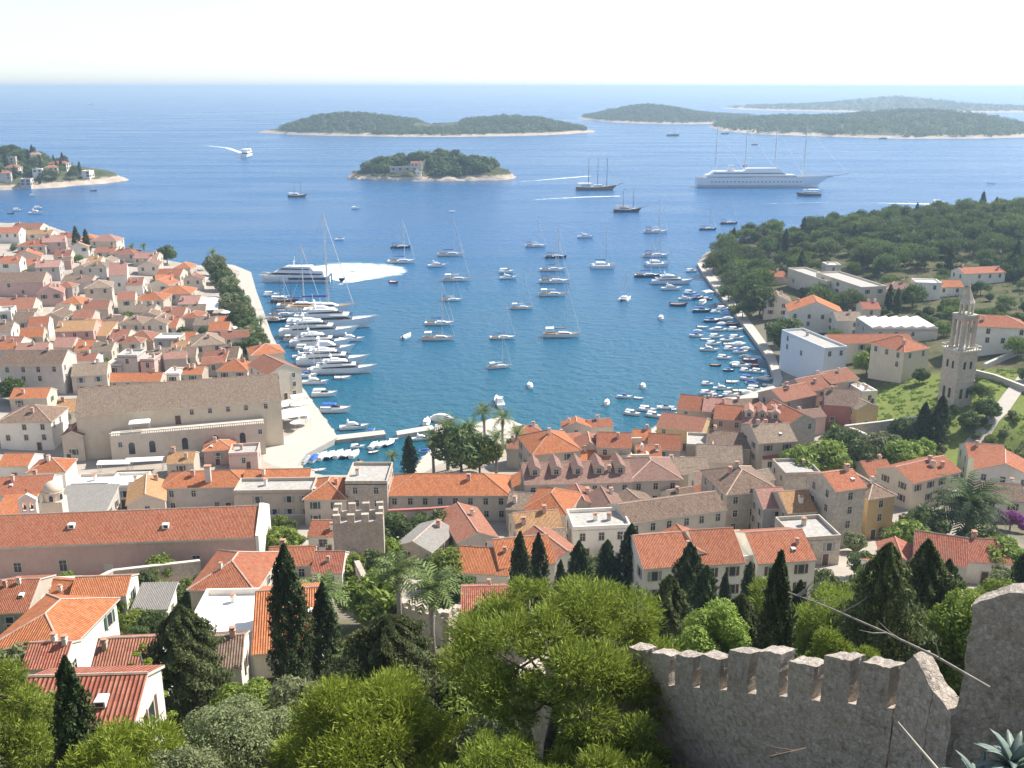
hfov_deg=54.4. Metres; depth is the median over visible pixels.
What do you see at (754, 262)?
pine tree
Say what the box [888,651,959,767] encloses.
broken wall
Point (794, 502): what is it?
house
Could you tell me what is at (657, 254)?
sailing boat
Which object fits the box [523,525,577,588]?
house
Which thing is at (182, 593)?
garden tree
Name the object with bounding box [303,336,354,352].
motor yacht
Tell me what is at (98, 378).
window
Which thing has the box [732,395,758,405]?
house
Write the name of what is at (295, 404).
parasol
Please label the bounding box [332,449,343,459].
boat
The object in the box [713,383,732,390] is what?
motor yacht
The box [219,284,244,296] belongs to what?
garden tree
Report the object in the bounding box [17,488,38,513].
bell gable
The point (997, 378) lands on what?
road wall
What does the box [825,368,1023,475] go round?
field grass
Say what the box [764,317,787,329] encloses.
garden tree
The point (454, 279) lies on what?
sailing boat
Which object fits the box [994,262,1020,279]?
pine tree
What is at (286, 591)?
cypress tree
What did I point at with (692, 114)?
woodland
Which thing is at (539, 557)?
cypress tree
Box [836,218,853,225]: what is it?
pine tree
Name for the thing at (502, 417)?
palm tree
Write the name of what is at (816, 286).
garden bush
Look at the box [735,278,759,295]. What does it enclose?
pine tree
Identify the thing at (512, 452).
house
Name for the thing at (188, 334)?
house
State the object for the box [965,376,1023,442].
road
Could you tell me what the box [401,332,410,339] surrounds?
boat
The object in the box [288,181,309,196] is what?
wooden sailing ship
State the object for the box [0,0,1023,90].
sky
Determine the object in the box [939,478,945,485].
window
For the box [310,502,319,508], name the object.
window
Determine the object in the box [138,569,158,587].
garden bush
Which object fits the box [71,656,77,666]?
window
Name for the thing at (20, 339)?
house
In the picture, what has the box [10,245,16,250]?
garden bush
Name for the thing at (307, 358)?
motor yacht
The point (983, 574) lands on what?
door
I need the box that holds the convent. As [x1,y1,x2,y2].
[0,503,270,578]
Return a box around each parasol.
[290,402,300,406]
[290,420,300,424]
[298,400,308,404]
[300,415,310,419]
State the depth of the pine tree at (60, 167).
1016.12 m
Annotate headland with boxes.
[0,151,128,189]
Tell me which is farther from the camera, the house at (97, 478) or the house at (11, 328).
the house at (11, 328)
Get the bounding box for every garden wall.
[270,514,305,524]
[388,505,450,524]
[844,416,921,432]
[848,427,870,441]
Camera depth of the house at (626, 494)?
207.06 m
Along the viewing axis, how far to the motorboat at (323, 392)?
318.41 m
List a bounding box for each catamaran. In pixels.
[590,229,615,268]
[618,274,630,301]
[644,231,669,266]
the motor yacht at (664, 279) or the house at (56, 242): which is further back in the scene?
the house at (56, 242)
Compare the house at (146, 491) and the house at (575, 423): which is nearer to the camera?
the house at (146, 491)
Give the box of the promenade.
[697,262,782,398]
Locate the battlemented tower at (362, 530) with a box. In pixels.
[332,501,384,553]
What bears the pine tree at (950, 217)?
on the ground at (348, 622)
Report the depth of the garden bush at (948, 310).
377.85 m
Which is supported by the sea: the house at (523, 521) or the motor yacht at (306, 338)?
the motor yacht at (306, 338)
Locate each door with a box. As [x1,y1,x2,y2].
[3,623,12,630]
[36,442,42,449]
[104,563,112,571]
[120,499,126,508]
[174,415,181,424]
[214,456,220,464]
[245,461,251,468]
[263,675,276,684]
[283,392,287,399]
[325,544,332,549]
[682,442,685,450]
[821,553,829,565]
[869,528,876,539]
[979,571,989,583]
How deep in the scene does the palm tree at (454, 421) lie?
249.55 m
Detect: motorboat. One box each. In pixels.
[263,291,279,296]
[295,344,308,350]
[301,371,317,377]
[311,388,337,396]
[319,402,350,412]
[350,443,364,448]
[422,416,430,425]
[499,268,514,273]
[527,382,532,388]
[604,398,609,406]
[617,393,632,398]
[624,409,640,415]
[639,405,656,411]
[646,410,660,417]
[657,404,674,409]
[684,290,697,293]
[686,268,696,271]
[689,332,704,337]
[690,294,703,299]
[692,306,711,311]
[698,299,706,305]
[700,389,715,394]
[702,381,713,384]
[704,317,719,321]
[706,340,721,345]
[707,393,723,397]
[709,333,723,338]
[714,327,727,330]
[716,305,727,310]
[717,354,732,359]
[719,337,733,341]
[722,391,738,396]
[723,346,737,350]
[723,367,734,370]
[726,321,738,324]
[728,326,742,331]
[729,334,743,339]
[732,361,751,367]
[733,348,747,353]
[740,367,753,371]
[740,374,757,380]
[747,385,764,390]
[751,368,765,373]
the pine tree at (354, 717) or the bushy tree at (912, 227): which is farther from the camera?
the bushy tree at (912, 227)
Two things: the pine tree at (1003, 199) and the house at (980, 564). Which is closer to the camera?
the house at (980, 564)
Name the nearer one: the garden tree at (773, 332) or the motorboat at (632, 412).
the motorboat at (632, 412)
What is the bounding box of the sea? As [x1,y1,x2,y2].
[0,91,1023,474]
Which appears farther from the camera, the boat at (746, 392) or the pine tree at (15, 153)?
the pine tree at (15, 153)
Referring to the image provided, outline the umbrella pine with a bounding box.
[430,570,683,756]
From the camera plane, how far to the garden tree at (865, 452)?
242.57 m
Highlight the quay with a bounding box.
[227,264,337,467]
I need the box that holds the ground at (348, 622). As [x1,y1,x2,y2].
[0,200,1023,767]
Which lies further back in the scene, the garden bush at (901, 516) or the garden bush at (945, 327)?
the garden bush at (945, 327)
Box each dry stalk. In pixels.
[788,574,990,688]
[898,722,937,767]
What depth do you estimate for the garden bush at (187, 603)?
144.46 m
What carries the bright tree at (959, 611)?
on the ground at (348, 622)
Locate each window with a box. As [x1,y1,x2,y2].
[0,314,6,318]
[1,616,17,627]
[13,562,22,572]
[15,400,22,405]
[48,495,53,501]
[58,559,68,571]
[69,449,78,454]
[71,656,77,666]
[77,377,84,382]
[94,376,101,381]
[104,609,115,630]
[120,490,126,497]
[128,442,135,453]
[130,344,135,348]
[131,586,135,600]
[144,693,158,732]
[148,440,156,452]
[157,341,163,346]
[168,490,174,497]
[170,502,175,507]
[176,465,185,470]
[181,437,188,449]
[190,490,196,496]
[192,555,200,562]
[214,452,222,458]
[239,432,246,442]
[241,457,246,463]
[244,650,248,673]
[252,496,262,503]
[267,573,270,585]
[270,508,279,514]
[284,495,293,502]
[285,508,294,513]
[298,568,305,577]
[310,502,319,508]
[318,539,327,547]
[352,487,357,493]
[354,499,359,506]
[373,487,378,493]
[392,498,397,504]
[400,551,409,559]
[407,498,412,504]
[422,498,427,504]
[437,498,442,504]
[468,498,473,504]
[483,498,488,504]
[484,510,488,517]
[498,498,503,504]
[498,510,503,517]
[530,487,535,492]
[532,469,537,475]
[553,469,558,474]
[564,453,572,459]
[575,468,579,474]
[579,533,585,541]
[596,468,601,473]
[598,532,604,540]
[602,449,607,455]
[616,531,623,539]
[617,467,622,473]
[636,483,641,490]
[637,564,641,578]
[647,589,658,597]
[648,571,661,581]
[650,522,655,530]
[653,483,658,489]
[662,451,667,456]
[666,520,671,528]
[670,482,674,488]
[683,517,689,525]
[698,515,704,523]
[710,567,717,576]
[715,513,720,521]
[726,566,739,576]
[727,583,738,593]
[730,523,735,529]
[732,496,738,504]
[732,509,737,517]
[751,513,754,523]
[752,500,755,510]
[756,520,760,528]
[757,507,761,516]
[764,445,771,451]
[764,566,771,575]
[772,511,778,518]
[783,444,790,449]
[793,581,806,588]
[794,564,807,574]
[812,480,815,490]
[823,502,827,512]
[823,542,834,551]
[824,489,829,498]
[844,520,850,528]
[846,506,852,514]
[847,492,853,500]
[858,345,864,349]
[876,513,881,521]
[878,500,883,507]
[881,474,888,482]
[897,493,904,501]
[898,481,905,489]
[914,484,921,491]
[925,493,931,500]
[927,481,933,488]
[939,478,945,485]
[942,385,945,394]
[947,387,950,397]
[958,388,962,398]
[965,388,968,397]
[980,473,986,480]
[1007,503,1018,510]
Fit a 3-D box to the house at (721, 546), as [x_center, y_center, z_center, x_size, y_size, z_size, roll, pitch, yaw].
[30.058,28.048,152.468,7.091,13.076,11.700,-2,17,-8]
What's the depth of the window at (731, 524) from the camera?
200.93 m
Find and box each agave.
[941,750,991,767]
[974,729,1023,767]
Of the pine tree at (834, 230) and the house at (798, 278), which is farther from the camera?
the pine tree at (834, 230)
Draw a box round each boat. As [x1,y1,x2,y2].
[240,148,252,157]
[269,280,295,316]
[276,243,320,308]
[283,307,304,341]
[286,213,354,311]
[299,334,321,371]
[302,455,310,465]
[308,453,319,463]
[314,468,325,471]
[317,451,327,461]
[324,450,335,460]
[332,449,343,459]
[333,375,350,379]
[340,449,350,459]
[348,449,358,459]
[367,441,377,449]
[367,450,378,453]
[375,440,386,448]
[383,439,394,447]
[387,222,415,262]
[391,220,410,247]
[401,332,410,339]
[419,448,429,452]
[422,292,454,340]
[425,283,454,325]
[430,413,453,423]
[437,218,463,255]
[443,242,470,281]
[443,271,461,300]
[487,334,511,368]
[490,302,515,339]
[510,276,532,309]
[525,217,545,246]
[539,238,569,283]
[539,255,565,296]
[540,234,565,270]
[543,282,580,337]
[545,226,566,257]
[634,237,661,277]
[643,220,668,256]
[644,200,667,232]
[666,130,678,135]
[669,302,687,306]
[699,206,715,229]
[720,204,736,223]
[720,310,729,314]
[722,316,733,320]
[725,379,739,383]
[731,341,746,346]
[731,388,747,392]
[739,354,750,357]
[741,346,751,349]
[741,390,753,393]
[742,357,758,361]
[745,380,757,384]
[757,376,769,380]
[796,185,820,195]
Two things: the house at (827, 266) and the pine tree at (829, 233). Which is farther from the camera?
the pine tree at (829, 233)
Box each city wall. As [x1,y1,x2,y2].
[350,549,365,582]
[391,596,460,646]
[477,603,555,760]
[555,643,903,767]
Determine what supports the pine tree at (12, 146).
on the headland
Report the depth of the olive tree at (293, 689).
59.81 m
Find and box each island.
[259,115,594,136]
[578,106,717,123]
[710,112,1023,138]
[722,97,1023,112]
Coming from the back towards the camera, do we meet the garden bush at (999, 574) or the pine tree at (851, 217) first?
the pine tree at (851, 217)
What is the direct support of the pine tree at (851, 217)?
on the ground at (348, 622)
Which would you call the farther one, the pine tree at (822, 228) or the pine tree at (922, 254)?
the pine tree at (822, 228)
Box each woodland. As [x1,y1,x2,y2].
[0,150,77,172]
[278,111,587,135]
[360,150,499,177]
[582,103,759,122]
[712,107,1023,136]
[728,95,1023,111]
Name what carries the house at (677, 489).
on the ground at (348, 622)
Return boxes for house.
[0,170,12,182]
[0,227,26,242]
[0,253,26,271]
[0,271,51,297]
[0,295,42,311]
[0,305,16,321]
[0,319,19,338]
[0,336,32,342]
[0,338,16,358]
[0,346,76,393]
[0,404,69,450]
[0,453,43,477]
[0,469,62,512]
[0,493,38,513]
[0,574,55,634]
[0,593,120,666]
[4,164,22,176]
[7,156,16,164]
[9,387,57,410]
[12,309,39,327]
[13,221,47,229]
[14,248,43,258]
[15,341,52,349]
[16,237,47,254]
[17,308,40,315]
[19,324,48,341]
[20,178,33,188]
[20,631,84,681]
[20,665,166,767]
[25,257,42,268]
[25,454,77,486]
[26,228,57,240]
[27,262,35,271]
[27,316,53,338]
[30,151,41,163]
[32,168,43,178]
[34,259,64,280]
[37,282,65,305]
[41,233,67,253]
[44,164,59,176]
[45,307,73,327]
[48,161,70,170]
[48,577,74,594]
[52,303,76,311]
[53,249,75,261]
[53,334,79,351]
[54,319,100,338]
[55,254,74,269]
[56,396,76,423]
[59,281,79,299]
[60,231,73,246]
[60,275,100,292]
[60,422,86,461]
[61,292,91,309]
[64,483,120,511]
[69,240,91,257]
[69,573,138,627]
[71,310,99,319]
[71,358,111,393]
[71,473,119,484]
[73,261,91,274]
[73,339,99,352]
[75,349,103,363]
[79,234,97,239]
[81,169,94,179]
[82,299,114,318]
[83,261,108,279]
[83,318,101,321]
[84,279,114,301]
[86,254,106,261]
[90,234,124,247]
[90,338,119,358]
[91,633,178,703]
[94,244,118,256]
[96,321,118,341]
[101,313,128,323]
[106,255,119,262]
[108,246,142,262]
[108,326,135,341]
[108,358,122,372]
[108,471,150,508]
[109,260,128,293]
[110,368,166,385]
[113,335,146,351]
[117,291,137,312]
[117,349,145,371]
[118,315,152,331]
[125,277,147,295]
[125,473,166,509]
[131,330,159,349]
[131,582,178,615]
[132,301,160,315]
[133,250,163,265]
[137,257,162,275]
[137,289,172,309]
[140,309,161,316]
[140,353,163,371]
[144,312,174,332]
[147,275,179,291]
[153,344,181,368]
[154,333,185,346]
[155,271,173,279]
[156,268,187,284]
[160,285,197,304]
[161,469,244,507]
[162,306,188,317]
[164,348,187,371]
[165,366,183,380]
[166,446,200,474]
[168,315,184,332]
[170,337,189,346]
[174,261,196,275]
[177,295,204,306]
[181,309,207,327]
[181,331,198,340]
[181,344,199,365]
[181,363,208,379]
[182,272,205,289]
[186,549,278,610]
[188,301,207,313]
[190,332,224,360]
[192,314,217,332]
[192,625,251,699]
[195,588,258,677]
[200,347,228,363]
[201,356,223,376]
[201,436,236,464]
[208,321,232,333]
[216,316,237,329]
[216,358,250,377]
[219,327,249,352]
[222,343,242,360]
[228,442,261,469]
[233,477,316,514]
[243,468,314,477]
[246,342,285,361]
[247,353,302,399]
[251,582,322,692]
[269,538,319,582]
[302,476,348,524]
[307,519,333,549]
[311,550,349,592]
[345,462,392,512]
[388,473,510,520]
[390,166,417,173]
[398,519,451,564]
[410,160,421,169]
[415,171,421,176]
[439,501,498,552]
[455,545,513,583]
[461,578,510,631]
[486,533,555,590]
[505,491,533,531]
[506,435,517,467]
[508,504,561,536]
[511,471,520,491]
[512,421,541,437]
[517,427,581,471]
[520,452,632,492]
[521,487,582,530]
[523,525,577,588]
[526,527,567,540]
[559,429,580,440]
[561,415,591,433]
[565,483,593,508]
[566,507,629,557]
[574,431,596,449]
[580,445,610,460]
[585,414,613,433]
[587,486,622,507]
[596,431,631,455]
[607,490,727,532]
[618,488,651,501]
[621,531,685,609]
[622,457,683,497]
[632,424,650,444]
[634,444,661,456]
[647,432,681,456]
[656,411,711,450]
[659,485,695,496]
[662,523,708,604]
[669,454,708,486]
[676,392,712,415]
[684,527,745,599]
[685,432,713,456]
[687,471,701,486]
[694,484,700,491]
[695,443,742,468]
[700,460,775,529]
[702,397,731,428]
[706,425,750,464]
[713,404,756,431]
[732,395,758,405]
[734,527,817,598]
[739,543,752,576]
[740,419,797,469]
[741,402,781,427]
[750,486,783,528]
[752,401,765,406]
[757,381,817,409]
[757,468,775,483]
[761,290,791,319]
[762,454,787,470]
[765,399,817,445]
[767,268,785,285]
[771,458,820,489]
[772,489,817,516]
[774,514,840,565]
[779,328,847,377]
[781,370,837,407]
[785,295,841,332]
[787,267,830,290]
[801,408,826,435]
[805,367,859,388]
[807,463,867,546]
[816,271,885,306]
[821,261,840,271]
[821,386,859,428]
[824,333,911,363]
[828,310,860,333]
[850,382,877,403]
[850,398,879,423]
[853,454,889,482]
[856,298,881,316]
[856,472,897,539]
[860,559,871,572]
[868,335,930,382]
[876,455,962,509]
[876,536,912,564]
[883,279,908,302]
[911,278,941,299]
[912,530,968,583]
[939,280,964,296]
[950,265,1005,285]
[954,314,1023,355]
[957,440,1004,479]
[965,529,1012,583]
[967,477,1023,521]
[972,449,1023,489]
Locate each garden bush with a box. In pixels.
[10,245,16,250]
[60,570,75,575]
[74,254,83,261]
[121,311,132,316]
[125,624,151,634]
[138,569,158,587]
[176,326,190,332]
[180,578,193,587]
[184,595,191,608]
[198,326,207,332]
[271,514,288,525]
[282,519,297,528]
[297,535,306,544]
[417,554,432,572]
[588,555,599,567]
[779,267,787,272]
[798,287,804,293]
[804,286,813,293]
[807,259,821,269]
[808,283,828,292]
[813,568,843,592]
[821,256,829,261]
[824,328,844,334]
[828,422,840,428]
[832,292,841,304]
[841,580,852,593]
[842,531,867,551]
[846,261,862,272]
[846,550,873,572]
[871,268,880,274]
[878,273,900,283]
[878,528,889,538]
[880,306,887,312]
[893,292,914,305]
[898,510,912,519]
[911,367,930,382]
[915,310,923,315]
[919,313,928,319]
[922,306,934,314]
[925,316,938,324]
[932,274,949,279]
[934,320,951,336]
[935,262,943,268]
[935,444,947,453]
[936,267,950,275]
[937,302,945,311]
[938,304,962,322]
[941,297,967,309]
[949,405,960,413]
[955,256,968,263]
[957,528,970,536]
[966,286,978,294]
[967,381,996,399]
[970,431,980,438]
[971,280,992,294]
[974,306,993,314]
[974,374,982,383]
[976,416,988,426]
[983,406,1002,417]
[984,434,997,443]
[985,293,994,299]
[986,306,999,314]
[987,569,1013,583]
[990,566,1013,576]
[994,303,1007,311]
[995,294,1017,306]
[996,312,1010,315]
[999,429,1010,437]
[1003,303,1010,309]
[1003,335,1023,356]
[1008,312,1023,321]
[1008,410,1017,417]
[1012,415,1020,421]
[1016,280,1023,287]
[1016,367,1023,379]
[1018,302,1023,311]
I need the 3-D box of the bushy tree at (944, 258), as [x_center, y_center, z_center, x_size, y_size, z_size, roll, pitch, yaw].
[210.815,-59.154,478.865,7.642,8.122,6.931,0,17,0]
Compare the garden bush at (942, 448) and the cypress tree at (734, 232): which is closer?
the garden bush at (942, 448)
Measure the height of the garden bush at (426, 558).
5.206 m
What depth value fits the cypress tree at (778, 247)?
519.96 m
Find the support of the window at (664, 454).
in the house at (670, 443)
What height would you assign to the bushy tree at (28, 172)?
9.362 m
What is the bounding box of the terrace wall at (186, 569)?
[55,559,200,582]
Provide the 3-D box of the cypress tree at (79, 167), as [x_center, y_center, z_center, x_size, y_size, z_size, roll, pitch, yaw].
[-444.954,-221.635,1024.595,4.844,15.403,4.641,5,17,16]
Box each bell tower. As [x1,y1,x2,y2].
[41,480,68,512]
[937,282,981,406]
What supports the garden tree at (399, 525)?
on the ground at (348, 622)
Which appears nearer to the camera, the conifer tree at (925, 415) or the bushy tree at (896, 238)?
the conifer tree at (925, 415)
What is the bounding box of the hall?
[855,316,937,341]
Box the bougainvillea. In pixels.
[999,509,1023,529]
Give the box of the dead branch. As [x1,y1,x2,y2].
[760,742,805,757]
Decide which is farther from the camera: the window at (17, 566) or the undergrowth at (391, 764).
the window at (17, 566)
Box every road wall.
[975,370,1023,391]
[983,349,1023,368]
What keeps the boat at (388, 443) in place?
on the sea
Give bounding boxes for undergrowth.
[0,619,608,767]
[741,223,1023,345]
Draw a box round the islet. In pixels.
[347,157,515,180]
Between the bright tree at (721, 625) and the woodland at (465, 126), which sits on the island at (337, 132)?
the woodland at (465, 126)
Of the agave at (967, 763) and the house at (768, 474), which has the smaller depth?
the agave at (967, 763)
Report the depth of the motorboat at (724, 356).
362.42 m
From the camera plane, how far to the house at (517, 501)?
204.53 m
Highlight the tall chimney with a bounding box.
[203,464,211,482]
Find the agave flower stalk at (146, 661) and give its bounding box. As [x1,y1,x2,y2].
[126,642,177,718]
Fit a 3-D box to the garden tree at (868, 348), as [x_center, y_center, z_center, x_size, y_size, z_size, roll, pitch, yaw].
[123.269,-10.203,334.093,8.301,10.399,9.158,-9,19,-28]
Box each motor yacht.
[28,209,43,213]
[258,256,332,282]
[278,310,358,337]
[286,295,378,327]
[289,326,352,346]
[292,351,303,358]
[296,338,369,365]
[302,375,328,384]
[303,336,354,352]
[310,351,377,374]
[339,332,364,341]
[340,419,369,429]
[412,433,431,440]
[428,260,447,267]
[494,395,504,408]
[500,273,516,279]
[577,232,593,237]
[651,269,694,284]
[661,282,682,289]
[678,295,693,299]
[700,344,719,351]
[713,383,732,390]
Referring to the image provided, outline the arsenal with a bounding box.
[75,373,283,462]
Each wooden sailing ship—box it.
[265,303,293,322]
[270,279,302,302]
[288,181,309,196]
[613,189,646,211]
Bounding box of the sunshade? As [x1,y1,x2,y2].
[128,419,149,433]
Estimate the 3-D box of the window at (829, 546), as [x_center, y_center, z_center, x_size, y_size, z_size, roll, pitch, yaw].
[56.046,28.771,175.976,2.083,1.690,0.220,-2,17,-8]
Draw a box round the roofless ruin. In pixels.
[617,437,648,457]
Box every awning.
[96,460,132,472]
[125,456,164,470]
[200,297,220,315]
[282,407,310,425]
[289,393,307,403]
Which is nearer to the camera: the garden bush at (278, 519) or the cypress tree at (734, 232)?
the garden bush at (278, 519)
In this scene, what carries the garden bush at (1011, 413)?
on the ground at (348, 622)
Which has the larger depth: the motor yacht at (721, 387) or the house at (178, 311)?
the house at (178, 311)
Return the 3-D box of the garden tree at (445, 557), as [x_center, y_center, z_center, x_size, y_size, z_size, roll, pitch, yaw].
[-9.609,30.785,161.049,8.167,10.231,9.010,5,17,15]
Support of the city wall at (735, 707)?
on the ground at (348, 622)
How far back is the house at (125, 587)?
137.59 m
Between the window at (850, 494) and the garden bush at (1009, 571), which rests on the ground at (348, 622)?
the garden bush at (1009, 571)
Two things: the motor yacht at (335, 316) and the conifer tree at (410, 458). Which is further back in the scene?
the motor yacht at (335, 316)
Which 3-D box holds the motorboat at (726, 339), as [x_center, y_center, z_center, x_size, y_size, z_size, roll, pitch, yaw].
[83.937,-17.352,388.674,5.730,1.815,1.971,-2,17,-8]
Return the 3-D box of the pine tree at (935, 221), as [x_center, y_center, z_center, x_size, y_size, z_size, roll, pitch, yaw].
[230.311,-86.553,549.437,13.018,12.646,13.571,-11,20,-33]
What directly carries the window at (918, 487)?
in the house at (912, 483)
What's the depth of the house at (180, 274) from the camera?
475.51 m
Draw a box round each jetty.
[336,430,385,443]
[396,425,433,438]
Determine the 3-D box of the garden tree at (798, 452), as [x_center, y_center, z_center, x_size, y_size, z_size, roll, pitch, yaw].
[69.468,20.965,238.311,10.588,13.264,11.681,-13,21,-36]
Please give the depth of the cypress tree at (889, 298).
405.22 m
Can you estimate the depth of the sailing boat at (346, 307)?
436.10 m
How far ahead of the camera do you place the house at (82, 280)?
441.84 m
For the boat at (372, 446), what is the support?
on the sea
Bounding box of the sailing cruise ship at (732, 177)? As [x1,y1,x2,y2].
[695,126,848,187]
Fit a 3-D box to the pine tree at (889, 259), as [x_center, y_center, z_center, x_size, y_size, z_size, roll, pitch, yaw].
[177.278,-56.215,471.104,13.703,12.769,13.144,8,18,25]
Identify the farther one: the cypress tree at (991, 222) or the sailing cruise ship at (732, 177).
the sailing cruise ship at (732, 177)
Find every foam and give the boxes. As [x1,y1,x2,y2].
[212,146,241,152]
[314,263,406,284]
[521,176,587,181]
[537,196,611,199]
[892,203,928,203]
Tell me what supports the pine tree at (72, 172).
on the headland
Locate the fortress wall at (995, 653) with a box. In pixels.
[949,583,1023,767]
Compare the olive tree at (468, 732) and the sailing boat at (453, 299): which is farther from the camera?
the sailing boat at (453, 299)
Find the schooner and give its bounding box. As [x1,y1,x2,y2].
[576,158,621,189]
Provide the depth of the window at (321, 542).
187.38 m
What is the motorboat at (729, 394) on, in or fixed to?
on the sea
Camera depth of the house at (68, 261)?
487.46 m
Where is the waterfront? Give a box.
[415,416,656,472]
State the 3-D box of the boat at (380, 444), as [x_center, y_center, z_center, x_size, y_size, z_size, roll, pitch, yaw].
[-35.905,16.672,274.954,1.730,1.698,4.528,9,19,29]
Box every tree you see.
[0,146,7,152]
[0,376,26,396]
[0,638,46,684]
[0,653,59,767]
[0,690,101,767]
[3,154,8,166]
[6,144,21,150]
[9,151,24,159]
[12,166,16,178]
[13,149,25,156]
[25,169,31,175]
[26,149,30,162]
[28,156,39,165]
[37,153,47,159]
[40,168,55,177]
[48,654,102,767]
[51,170,59,179]
[53,711,214,767]
[57,164,63,170]
[64,169,79,178]
[71,226,80,243]
[77,161,81,173]
[81,228,91,250]
[117,598,132,617]
[118,607,154,634]
[134,609,168,633]
[137,603,241,729]
[138,242,148,251]
[143,743,228,767]
[145,552,175,577]
[157,244,177,263]
[165,580,189,605]
[170,693,297,767]
[201,254,226,274]
[206,248,216,256]
[206,676,274,748]
[207,261,232,275]
[209,268,235,284]
[214,276,239,293]
[217,292,239,311]
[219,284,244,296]
[227,308,249,325]
[228,292,251,302]
[229,300,255,312]
[233,308,256,323]
[235,326,255,335]
[237,317,261,328]
[239,337,258,354]
[247,324,266,336]
[247,332,269,342]
[251,339,270,345]
[257,315,266,325]
[262,673,327,730]
[263,660,476,767]
[265,543,318,696]
[266,525,300,550]
[299,568,350,610]
[307,581,344,680]
[314,613,465,765]
[330,646,351,664]
[334,566,403,625]
[344,551,367,582]
[361,547,391,573]
[368,546,425,614]
[373,156,383,163]
[384,449,399,473]
[384,511,412,540]
[385,536,403,557]
[398,557,464,654]
[399,435,420,473]
[411,515,430,528]
[421,428,440,472]
[424,508,446,521]
[427,545,464,579]
[428,422,489,472]
[429,674,505,741]
[432,412,460,469]
[432,722,577,767]
[437,569,478,609]
[443,715,537,767]
[451,149,459,155]
[457,155,466,164]
[458,416,482,434]
[463,156,473,163]
[463,436,503,472]
[471,401,496,435]
[483,426,509,473]
[492,406,515,448]
[506,423,527,437]
[508,530,534,613]
[526,532,549,610]
[537,708,690,767]
[553,559,567,592]
[566,540,595,600]
[592,539,622,589]
[607,523,638,600]
[633,573,694,649]
[670,597,752,654]
[671,541,704,610]
[685,564,719,637]
[701,254,726,273]
[705,247,736,267]
[708,593,760,646]
[709,236,735,250]
[715,262,739,276]
[716,232,739,242]
[717,284,743,301]
[719,571,731,600]
[720,268,742,283]
[723,273,741,285]
[727,230,745,241]
[727,299,758,317]
[731,227,737,239]
[733,258,749,268]
[734,244,750,258]
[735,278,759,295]
[738,271,765,285]
[738,271,766,287]
[740,221,762,231]
[740,561,754,596]
[741,228,756,239]
[742,247,767,260]
[743,284,776,317]
[745,258,772,269]
[747,575,778,638]
[748,549,798,658]
[750,231,763,241]
[750,266,777,287]
[755,235,777,254]
[759,219,781,227]
[759,228,770,235]
[760,240,776,256]
[760,261,776,270]
[761,257,774,264]
[763,219,785,231]
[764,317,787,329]
[766,316,803,347]
[767,235,781,246]
[770,231,791,244]
[772,249,794,264]
[774,242,781,264]
[774,264,784,270]
[779,444,828,471]
[781,228,789,252]
[782,254,798,267]
[783,581,838,646]
[787,246,805,254]
[788,227,798,232]
[789,230,812,245]
[791,567,908,660]
[791,580,807,609]
[795,253,811,263]
[796,240,816,252]
[796,250,806,266]
[797,623,884,659]
[799,250,812,259]
[800,217,807,232]
[801,215,819,224]
[803,438,852,470]
[807,222,817,234]
[807,285,836,302]
[808,229,825,243]
[812,236,837,254]
[813,216,834,228]
[814,240,841,256]
[816,216,839,228]
[818,225,831,231]
[818,229,834,238]
[818,424,864,456]
[825,211,842,219]
[825,227,839,234]
[825,232,848,245]
[826,542,941,661]
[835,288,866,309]
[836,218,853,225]
[836,224,851,234]
[841,213,860,220]
[844,235,867,253]
[844,438,881,469]
[848,243,885,268]
[849,220,871,232]
[849,245,874,265]
[850,223,857,237]
[852,209,873,217]
[852,223,869,235]
[852,350,869,373]
[855,555,872,576]
[860,216,876,222]
[860,231,870,237]
[861,220,883,232]
[862,431,901,461]
[864,240,883,247]
[865,339,881,354]
[866,237,892,246]
[867,209,879,214]
[867,231,883,239]
[872,252,901,273]
[876,230,893,240]
[878,243,906,264]
[879,207,903,218]
[880,438,923,464]
[880,519,931,544]
[881,203,899,210]
[883,233,895,242]
[884,284,893,310]
[885,215,901,222]
[887,416,922,440]
[890,250,913,266]
[892,288,901,313]
[893,234,905,243]
[896,241,910,245]
[896,246,912,251]
[896,538,958,659]
[897,204,913,215]
[900,232,929,246]
[900,282,928,307]
[901,242,919,252]
[903,503,952,533]
[904,223,914,231]
[908,437,937,456]
[910,211,931,221]
[911,247,939,268]
[914,401,934,439]
[914,587,981,695]
[915,205,939,216]
[919,216,939,226]
[920,227,938,239]
[922,471,1021,535]
[924,239,947,254]
[926,246,940,253]
[927,394,952,444]
[929,199,949,207]
[934,206,955,215]
[934,226,963,240]
[936,237,961,253]
[937,576,969,628]
[939,558,962,586]
[942,254,956,262]
[943,245,954,274]
[944,212,959,223]
[949,238,970,254]
[954,200,977,210]
[955,197,974,203]
[955,224,975,239]
[957,222,978,237]
[957,410,981,431]
[961,238,986,256]
[961,576,1016,603]
[964,524,1014,543]
[965,221,994,239]
[966,208,989,219]
[971,200,989,205]
[971,203,988,212]
[973,398,999,417]
[975,247,1001,263]
[977,231,991,242]
[979,191,986,201]
[979,258,994,266]
[980,232,1002,247]
[982,205,993,213]
[982,219,998,225]
[985,234,1016,255]
[985,534,1023,571]
[988,200,1009,212]
[988,218,994,227]
[990,198,1013,208]
[990,220,1013,235]
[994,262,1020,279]
[995,252,1023,276]
[996,202,1014,211]
[998,218,1015,223]
[998,239,1023,255]
[1001,206,1016,212]
[1006,220,1023,231]
[1006,553,1023,584]
[1009,199,1023,208]
[1009,230,1023,240]
[1012,240,1023,267]
[1016,215,1023,221]
[1016,264,1023,276]

